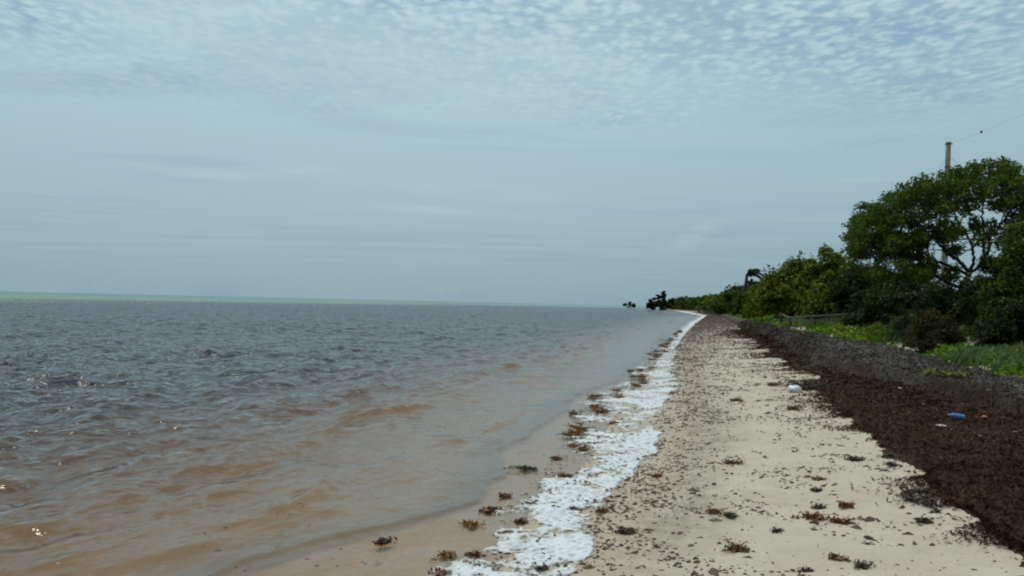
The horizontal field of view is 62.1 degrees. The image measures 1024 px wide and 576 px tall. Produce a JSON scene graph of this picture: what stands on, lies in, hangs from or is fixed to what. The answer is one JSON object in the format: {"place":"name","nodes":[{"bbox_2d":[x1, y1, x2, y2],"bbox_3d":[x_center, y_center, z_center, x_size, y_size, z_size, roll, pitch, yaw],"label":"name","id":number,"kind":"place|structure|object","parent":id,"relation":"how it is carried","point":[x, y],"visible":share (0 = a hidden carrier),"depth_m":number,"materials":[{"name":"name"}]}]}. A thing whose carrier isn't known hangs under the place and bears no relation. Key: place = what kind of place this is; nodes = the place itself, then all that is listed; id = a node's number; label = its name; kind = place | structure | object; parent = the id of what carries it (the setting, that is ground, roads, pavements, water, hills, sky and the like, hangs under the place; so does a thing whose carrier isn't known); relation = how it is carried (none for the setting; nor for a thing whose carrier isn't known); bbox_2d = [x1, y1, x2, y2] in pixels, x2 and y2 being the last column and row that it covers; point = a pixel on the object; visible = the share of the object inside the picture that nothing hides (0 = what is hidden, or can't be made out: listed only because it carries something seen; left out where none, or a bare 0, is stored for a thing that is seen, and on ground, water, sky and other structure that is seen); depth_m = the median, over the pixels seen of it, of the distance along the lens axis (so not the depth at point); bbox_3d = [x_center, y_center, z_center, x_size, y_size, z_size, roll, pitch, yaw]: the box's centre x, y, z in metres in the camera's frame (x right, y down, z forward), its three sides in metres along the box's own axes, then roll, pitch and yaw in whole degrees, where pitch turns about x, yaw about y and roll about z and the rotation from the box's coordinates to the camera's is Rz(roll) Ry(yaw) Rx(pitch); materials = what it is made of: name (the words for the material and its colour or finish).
{"place":"outdoors","nodes":[
{"label":"outdoors","id":0,"kind":"place"},
{"bbox_2d":[0,291,701,575],"bbox_3d":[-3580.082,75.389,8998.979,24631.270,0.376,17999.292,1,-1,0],"label":"sea","id":1,"kind":"structure","parent":0,"point":[65,357],"depth_m":25.50,"materials":[{"name":"liquid"}]},
{"bbox_2d":[368,536,397,546],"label":"seaweed clump","id":2,"kind":"object","parent":1,"relation":"on","point":[380,541],"visible":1,"depth_m":6.11,"materials":[{"name":"black plant"}]},
{"bbox_2d":[428,567,450,575],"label":"seaweed clump","id":3,"kind":"object","parent":1,"relation":"on","point":[443,571],"visible":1,"depth_m":5.44,"materials":[{"name":"brown plant"}]},
{"bbox_2d":[430,550,456,561],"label":"seaweed clump","id":4,"kind":"object","parent":1,"relation":"on","point":[448,554],"visible":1,"depth_m":5.82,"materials":[{"name":"brown plant"}]},
{"bbox_2d":[478,503,502,514],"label":"seaweed clump","id":5,"kind":"object","parent":1,"relation":"on","point":[490,509],"visible":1,"depth_m":7.10,"materials":[{"name":"brown plant"}]},
{"bbox_2d":[502,465,537,470],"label":"seaweed clump","id":6,"kind":"object","parent":1,"relation":"on","point":[526,467],"visible":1,"depth_m":8.95,"materials":[{"name":"black plant"}]},
{"bbox_2d":[523,500,538,504],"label":"seaweed clump","id":7,"kind":"object","parent":1,"relation":"on","point":[526,502],"visible":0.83,"depth_m":7.36,"materials":[{"name":"plant"}]},
{"bbox_2d":[550,456,562,460],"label":"seaweed clump","id":8,"kind":"object","parent":1,"relation":"on","point":[554,458],"visible":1,"depth_m":9.56,"materials":[{"name":"brown plant"}]},
{"bbox_2d":[545,472,574,477],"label":"seaweed clump","id":9,"kind":"object","parent":1,"relation":"on","point":[563,474],"visible":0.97,"depth_m":8.57,"materials":[{"name":"brown plant"}]},
{"bbox_2d":[426,311,705,575],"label":"sea foam","id":10,"kind":"object","parent":1,"relation":"on","point":[576,546],"visible":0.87,"depth_m":7.73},
{"bbox_2d":[608,392,632,398],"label":"seaweed clump","id":11,"kind":"object","parent":10,"relation":"on","point":[620,395],"visible":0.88,"depth_m":15.96,"materials":[{"name":"brown plant"}]},
{"bbox_2d":[556,430,580,437],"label":"seaweed clump","id":12,"kind":"object","parent":1,"relation":"on","point":[565,433],"visible":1,"depth_m":11.17,"materials":[{"name":"brown plant"}]},
{"bbox_2d":[564,423,582,429],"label":"seaweed clump","id":13,"kind":"object","parent":1,"relation":"on","point":[575,426],"visible":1,"depth_m":11.80,"materials":[{"name":"brown plant"}]},
{"bbox_2d":[566,442,580,446],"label":"seaweed clump","id":14,"kind":"object","parent":1,"relation":"on","point":[573,444],"visible":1,"depth_m":10.48,"materials":[{"name":"brown plant"}]},
{"bbox_2d":[568,409,584,414],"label":"seaweed clump","id":15,"kind":"object","parent":1,"relation":"on","point":[573,412],"visible":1,"depth_m":13.45,"materials":[{"name":"brown plant"}]},
{"bbox_2d":[565,428,587,435],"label":"seaweed clump","id":16,"kind":"object","parent":1,"relation":"on","point":[579,434],"visible":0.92,"depth_m":11.23,"materials":[{"name":"brown plant"}]},
{"bbox_2d":[578,445,591,450],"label":"seaweed clump","id":17,"kind":"object","parent":1,"relation":"on","point":[583,447],"visible":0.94,"depth_m":10.21,"materials":[{"name":"brown plant"}]},
{"bbox_2d":[574,425,595,430],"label":"seaweed clump","id":18,"kind":"object","parent":1,"relation":"on","point":[582,428],"visible":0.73,"depth_m":11.81,"materials":[{"name":"brown plant"}]},
{"bbox_2d":[585,403,602,407],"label":"seaweed clump","id":19,"kind":"object","parent":1,"relation":"on","point":[598,405],"visible":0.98,"depth_m":14.50,"materials":[{"name":"brown plant"}]},
{"bbox_2d":[589,405,610,411],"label":"seaweed clump","id":20,"kind":"object","parent":1,"relation":"on","point":[596,410],"visible":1,"depth_m":13.78,"materials":[{"name":"brown plant"}]},
{"bbox_2d":[622,301,635,307],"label":"mangrove","id":21,"kind":"object","parent":1,"relation":"in","point":[633,305],"visible":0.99,"depth_m":639.11,"materials":[{"name":"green plant"}]},
{"bbox_2d":[646,297,657,309],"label":"mangrove","id":22,"kind":"object","parent":1,"relation":"in","point":[650,304],"visible":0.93,"depth_m":398.68,"materials":[{"name":"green plant"}]},
{"bbox_2d":[0,309,1023,575],"bbox_3d":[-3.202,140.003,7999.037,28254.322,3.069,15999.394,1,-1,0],"label":"beach","id":23,"kind":"structure","parent":0,"point":[796,545],"depth_m":8.12,"materials":[{"name":"beige sand"}]},
{"bbox_2d":[457,519,485,528],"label":"seaweed clump","id":24,"kind":"object","parent":23,"relation":"on","point":[471,524],"visible":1,"depth_m":6.64,"materials":[{"name":"brown plant"}]},
{"bbox_2d":[464,549,486,557],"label":"seaweed clump","id":25,"kind":"object","parent":23,"relation":"on","point":[475,554],"visible":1,"depth_m":5.85,"materials":[{"name":"brown plant"}]},
{"bbox_2d":[468,560,486,570],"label":"seaweed clump","id":26,"kind":"object","parent":23,"relation":"on","point":[477,564],"visible":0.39,"depth_m":5.58,"materials":[{"name":"plant"}]},
{"bbox_2d":[497,492,512,498],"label":"seaweed clump","id":27,"kind":"object","parent":23,"relation":"on","point":[502,495],"visible":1,"depth_m":7.64,"materials":[{"name":"brown plant"}]},
{"bbox_2d":[512,516,530,525],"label":"seaweed clump","id":28,"kind":"object","parent":23,"relation":"on","point":[521,521],"visible":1,"depth_m":6.74,"materials":[{"name":"brown plant"}]},
{"bbox_2d":[533,562,554,571],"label":"seaweed clump","id":29,"kind":"object","parent":23,"relation":"on","point":[543,567],"visible":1,"depth_m":5.50,"materials":[{"name":"brown plant"}]},
{"bbox_2d":[567,505,581,510],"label":"seaweed clump","id":30,"kind":"object","parent":23,"relation":"on","point":[574,508],"visible":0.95,"depth_m":7.11,"materials":[{"name":"plant"}]},
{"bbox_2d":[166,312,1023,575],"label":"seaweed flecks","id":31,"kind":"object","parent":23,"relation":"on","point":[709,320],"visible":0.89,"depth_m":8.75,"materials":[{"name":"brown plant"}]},
{"bbox_2d":[594,506,608,513],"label":"seaweed clump","id":32,"kind":"object","parent":23,"relation":"on","point":[602,509],"visible":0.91,"depth_m":7.01,"materials":[{"name":"brown plant"}]},
{"bbox_2d":[612,526,644,534],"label":"seaweed clump","id":33,"kind":"object","parent":23,"relation":"on","point":[625,531],"visible":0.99,"depth_m":6.30,"materials":[{"name":"black plant"}]},
{"bbox_2d":[650,472,663,477],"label":"seaweed clump","id":34,"kind":"object","parent":23,"relation":"on","point":[656,475],"visible":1,"depth_m":8.41,"materials":[{"name":"brown plant"}]},
{"bbox_2d":[653,291,671,309],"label":"mangrove","id":35,"kind":"object","parent":23,"relation":"on","point":[663,303],"visible":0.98,"depth_m":394.64,"materials":[{"name":"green plant"}]},
{"bbox_2d":[667,298,675,309],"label":"mangrove","id":36,"kind":"object","parent":23,"relation":"on","point":[670,301],"visible":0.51,"depth_m":399.44,"materials":[{"name":"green plant"}]},
{"bbox_2d":[665,279,758,314],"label":"coastal scrub","id":37,"kind":"object","parent":23,"relation":"on","point":[703,303],"visible":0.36,"depth_m":325.16,"materials":[{"name":"green plant"}]},
{"bbox_2d":[705,507,720,514],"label":"seaweed clump","id":38,"kind":"object","parent":23,"relation":"on","point":[713,511],"visible":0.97,"depth_m":6.73,"materials":[{"name":"brown plant"}]},
{"bbox_2d":[709,286,742,314],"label":"shrub","id":39,"kind":"object","parent":23,"relation":"on","point":[721,304],"visible":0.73,"depth_m":139.19,"materials":[{"name":"green plant"}]},
{"bbox_2d":[720,511,738,518],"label":"seaweed clump","id":40,"kind":"object","parent":23,"relation":"on","point":[731,515],"visible":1,"depth_m":6.59,"materials":[{"name":"black plant"}]},
{"bbox_2d":[714,536,750,553],"bbox_3d":[1.511,1.758,5.787,0.240,0.066,0.395,1,-1,21],"label":"seaweed clump","id":41,"kind":"object","parent":23,"relation":"on","point":[735,548],"visible":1,"depth_m":5.73,"materials":[{"name":"brown plant"}]},
{"bbox_2d":[721,457,745,465],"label":"seaweed clump","id":42,"kind":"object","parent":23,"relation":"on","point":[728,461],"visible":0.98,"depth_m":8.98,"materials":[{"name":"brown plant"}]},
{"bbox_2d":[729,397,744,401],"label":"seaweed clump","id":43,"kind":"object","parent":23,"relation":"on","point":[735,399],"visible":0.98,"depth_m":15.12,"materials":[{"name":"brown plant"}]},
{"bbox_2d":[730,288,750,315],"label":"shrub","id":44,"kind":"object","parent":23,"relation":"on","point":[739,302],"visible":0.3,"depth_m":111.52,"materials":[{"name":"green plant"}]},
{"bbox_2d":[740,303,755,317],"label":"shrub","id":45,"kind":"object","parent":23,"relation":"on","point":[743,314],"visible":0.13,"depth_m":85.98,"materials":[{"name":"green plant"}]},
{"bbox_2d":[744,268,761,292],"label":"palm tree","id":46,"kind":"object","parent":23,"relation":"on","point":[752,272],"visible":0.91,"depth_m":117.78,"materials":[{"name":"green plant"}]},
{"bbox_2d":[744,281,786,316],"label":"sea grape","id":47,"kind":"object","parent":23,"relation":"on","point":[751,310],"visible":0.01,"depth_m":82.06,"materials":[{"name":"green plant"}]},
{"bbox_2d":[768,526,782,533],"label":"seaweed clump","id":48,"kind":"object","parent":23,"relation":"on","point":[774,530],"visible":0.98,"depth_m":6.26,"materials":[{"name":"black plant"}]},
{"bbox_2d":[746,250,822,317],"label":"sea grape","id":49,"kind":"object","parent":23,"relation":"on","point":[773,285],"visible":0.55,"depth_m":65.41,"materials":[{"name":"green plant"}]},
{"bbox_2d":[787,385,801,392],"bbox_3d":[5.292,1.887,15.923,0.277,0.165,0.241,1,-1,0],"label":"plastic bag","id":50,"kind":"object","parent":23,"relation":"on","point":[793,388],"visible":1,"depth_m":15.86,"materials":[{"name":"white plastic"}]},
{"bbox_2d":[786,404,802,411],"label":"seaweed clump","id":51,"kind":"object","parent":23,"relation":"on","point":[795,407],"visible":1,"depth_m":13.20,"materials":[{"name":"brown plant"}]},
{"bbox_2d":[791,566,815,572],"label":"seaweed clump","id":52,"kind":"object","parent":23,"relation":"on","point":[806,569],"visible":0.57,"depth_m":5.26,"materials":[{"name":"black plant"}]},
{"bbox_2d":[790,508,829,521],"bbox_3d":[2.306,1.761,6.542,0.263,0.080,0.261,2,-1,-42],"label":"seaweed clump","id":53,"kind":"object","parent":23,"relation":"on","point":[815,516],"visible":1,"depth_m":6.55,"materials":[{"name":"brown plant"}]},
{"bbox_2d":[780,312,846,326],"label":"wooden fence","id":54,"kind":"object","parent":23,"relation":"on","point":[790,321],"visible":0.61,"depth_m":46.70,"materials":[{"name":"grey wood"}]},
{"bbox_2d":[809,487,822,492],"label":"seaweed clump","id":55,"kind":"object","parent":23,"relation":"on","point":[818,489],"visible":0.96,"depth_m":7.57,"materials":[{"name":"black plant"}]},
{"bbox_2d":[784,243,852,315],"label":"sea grape","id":56,"kind":"object","parent":23,"relation":"on","point":[826,271],"visible":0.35,"depth_m":59.51,"materials":[{"name":"green plant"}]},
{"bbox_2d":[794,276,842,319],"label":"shrub","id":57,"kind":"object","parent":23,"relation":"on","point":[813,303],"visible":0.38,"depth_m":51.58,"materials":[{"name":"green plant"}]},
{"bbox_2d":[811,476,826,480],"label":"seaweed clump","id":58,"kind":"object","parent":23,"relation":"on","point":[818,479],"visible":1,"depth_m":8.12,"materials":[{"name":"brown plant"}]},
{"bbox_2d":[810,501,828,509],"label":"seaweed clump","id":59,"kind":"object","parent":23,"relation":"on","point":[819,506],"visible":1,"depth_m":6.92,"materials":[{"name":"black plant"}]},
{"bbox_2d":[822,552,856,561],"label":"seaweed clump","id":60,"kind":"object","parent":23,"relation":"on","point":[837,557],"visible":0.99,"depth_m":5.45,"materials":[{"name":"brown plant"}]},
{"bbox_2d":[822,513,865,525],"bbox_3d":[2.501,1.747,6.406,0.232,0.086,0.306,2,-1,-33],"label":"seaweed clump","id":61,"kind":"object","parent":23,"relation":"on","point":[843,521],"visible":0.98,"depth_m":6.40,"materials":[{"name":"brown plant"}]},
{"bbox_2d":[836,500,855,508],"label":"seaweed clump","id":62,"kind":"object","parent":23,"relation":"on","point":[848,505],"visible":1,"depth_m":6.89,"materials":[{"name":"brown plant"}]},
{"bbox_2d":[675,309,1023,566],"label":"seaweed bank","id":63,"kind":"structure","parent":23,"relation":"on","point":[965,466],"depth_m":11.56,"materials":[{"name":"brown plant"}]},
{"bbox_2d":[768,375,842,390],"bbox_3d":[5.735,1.835,16.336,1.577,0.286,1.888,2,-1,-36],"label":"seaweed pile","id":64,"kind":"object","parent":63,"relation":"on","point":[810,385],"visible":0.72,"depth_m":16.36,"materials":[{"name":"brown plant"}]},
{"bbox_2d":[915,367,960,372],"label":"seedling","id":65,"kind":"object","parent":63,"relation":"on","point":[935,368],"visible":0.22,"depth_m":15.28,"materials":[{"name":"green plant"}]},
{"bbox_2d":[925,370,968,376],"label":"seedling","id":66,"kind":"object","parent":63,"relation":"on","point":[950,373],"visible":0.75,"depth_m":14.39,"materials":[{"name":"green plant"}]},
{"bbox_2d":[948,413,964,419],"bbox_3d":[5.817,1.680,11.124,0.204,0.083,0.068,1,-1,15],"label":"plastic bottle","id":67,"kind":"object","parent":63,"relation":"on","point":[958,416],"visible":1,"depth_m":11.10,"materials":[{"name":"blue plastic"}]},
{"bbox_2d":[843,455,864,461],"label":"seaweed clump","id":68,"kind":"object","parent":23,"relation":"on","point":[852,458],"visible":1,"depth_m":8.82,"materials":[{"name":"black plant"}]},
{"bbox_2d":[822,261,892,316],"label":"shrub","id":69,"kind":"object","parent":23,"relation":"on","point":[841,292],"visible":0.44,"depth_m":47.65,"materials":[{"name":"green plant"}]},
{"bbox_2d":[830,260,893,270],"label":"shrub","id":70,"kind":"object","parent":23,"relation":"on","point":[864,264],"depth_m":70.42,"materials":[{"name":"green plant"}]},
{"bbox_2d":[852,559,876,569],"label":"seaweed clump","id":71,"kind":"object","parent":23,"relation":"on","point":[861,565],"visible":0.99,"depth_m":5.30,"materials":[{"name":"black plant"}]},
{"bbox_2d":[831,277,916,326],"bbox_3d":[16.663,0.691,39.145,3.937,2.367,3.437,2,-1,-40],"label":"shrub","id":72,"kind":"object","parent":23,"relation":"on","point":[868,306],"visible":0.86,"depth_m":38.40,"materials":[{"name":"green plant"}]},
{"bbox_2d":[877,451,896,458],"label":"seaweed clump","id":73,"kind":"object","parent":23,"relation":"on","point":[888,455],"visible":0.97,"depth_m":8.96,"materials":[{"name":"black plant"}]},
{"bbox_2d":[883,459,899,466],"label":"seaweed clump","id":74,"kind":"object","parent":23,"relation":"on","point":[889,463],"visible":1,"depth_m":8.47,"materials":[{"name":"black plant"}]},
{"bbox_2d":[864,271,945,312],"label":"shrub","id":75,"kind":"object","parent":23,"relation":"on","point":[909,291],"visible":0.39,"depth_m":41.97,"materials":[{"name":"green plant"}]},
{"bbox_2d":[892,305,920,339],"bbox_3d":[14.206,1.255,29.881,1.592,1.335,1.657,1,-1,13],"label":"shrub","id":76,"kind":"object","parent":23,"relation":"on","point":[898,326],"visible":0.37,"depth_m":30.00,"materials":[{"name":"green plant"}]},
{"bbox_2d":[897,485,945,513],"bbox_3d":[3.334,1.717,6.940,0.302,0.104,0.791,1,-1,15],"label":"seaweed strand","id":77,"kind":"object","parent":23,"relation":"on","point":[905,493],"visible":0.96,"depth_m":6.94},
{"bbox_2d":[913,515,933,523],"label":"seaweed clump","id":78,"kind":"object","parent":23,"relation":"on","point":[925,520],"visible":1,"depth_m":6.35,"materials":[{"name":"black plant"}]},
{"bbox_2d":[838,155,1023,290],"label":"spreading tree","id":79,"kind":"object","parent":23,"relation":"on","point":[886,219],"visible":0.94,"depth_m":31.57,"materials":[{"name":"green plant"}]},
{"bbox_2d":[893,298,978,352],"bbox_3d":[12.449,1.138,24.898,2.064,1.683,2.187,1,-1,0],"label":"shrub","id":80,"kind":"object","parent":23,"relation":"on","point":[928,334],"visible":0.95,"depth_m":24.58,"materials":[{"name":"green plant"}]},
{"bbox_2d":[940,142,951,288],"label":"utility pole","id":81,"kind":"object","parent":23,"relation":"on","point":[947,163],"visible":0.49,"depth_m":54.03,"materials":[{"name":"concrete"}]},
{"bbox_2d":[911,272,982,327],"bbox_3d":[16.269,0.437,30.694,3.523,2.084,3.310,1,-1,32],"label":"shrub","id":82,"kind":"object","parent":23,"relation":"on","point":[942,305],"visible":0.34,"depth_m":30.48,"materials":[{"name":"green plant"}]},
{"bbox_2d":[938,240,1005,328],"bbox_3d":[15.439,0.021,27.051,2.628,3.112,2.449,2,-1,-15],"label":"shrub","id":83,"kind":"object","parent":23,"relation":"on","point":[969,286],"visible":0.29,"depth_m":26.91,"materials":[{"name":"green plant"}]},
{"bbox_2d":[964,286,1023,347],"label":"shrub","id":84,"kind":"object","parent":23,"relation":"on","point":[1002,325],"visible":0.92,"depth_m":22.22,"materials":[{"name":"green plant"}]},
{"bbox_2d":[965,221,1023,326],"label":"shrub","id":85,"kind":"object","parent":23,"relation":"on","point":[1010,260],"visible":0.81,"depth_m":24.34,"materials":[{"name":"green plant"}]},
{"bbox_2d":[0,0,1023,305],"label":"sky","id":86,"kind":"structure","parent":0,"point":[590,152],"materials":[{"name":"blue"}]},
{"bbox_2d":[723,313,1023,378],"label":"dune grass","id":87,"kind":"structure","parent":0,"point":[1003,353],"depth_m":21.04,"materials":[{"name":"green plant"}]},
{"bbox_2d":[919,278,951,299],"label":"shrub","id":88,"kind":"object","parent":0,"point":[938,282],"visible":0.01,"depth_m":55.35,"materials":[{"name":"green plant"}]}
]}

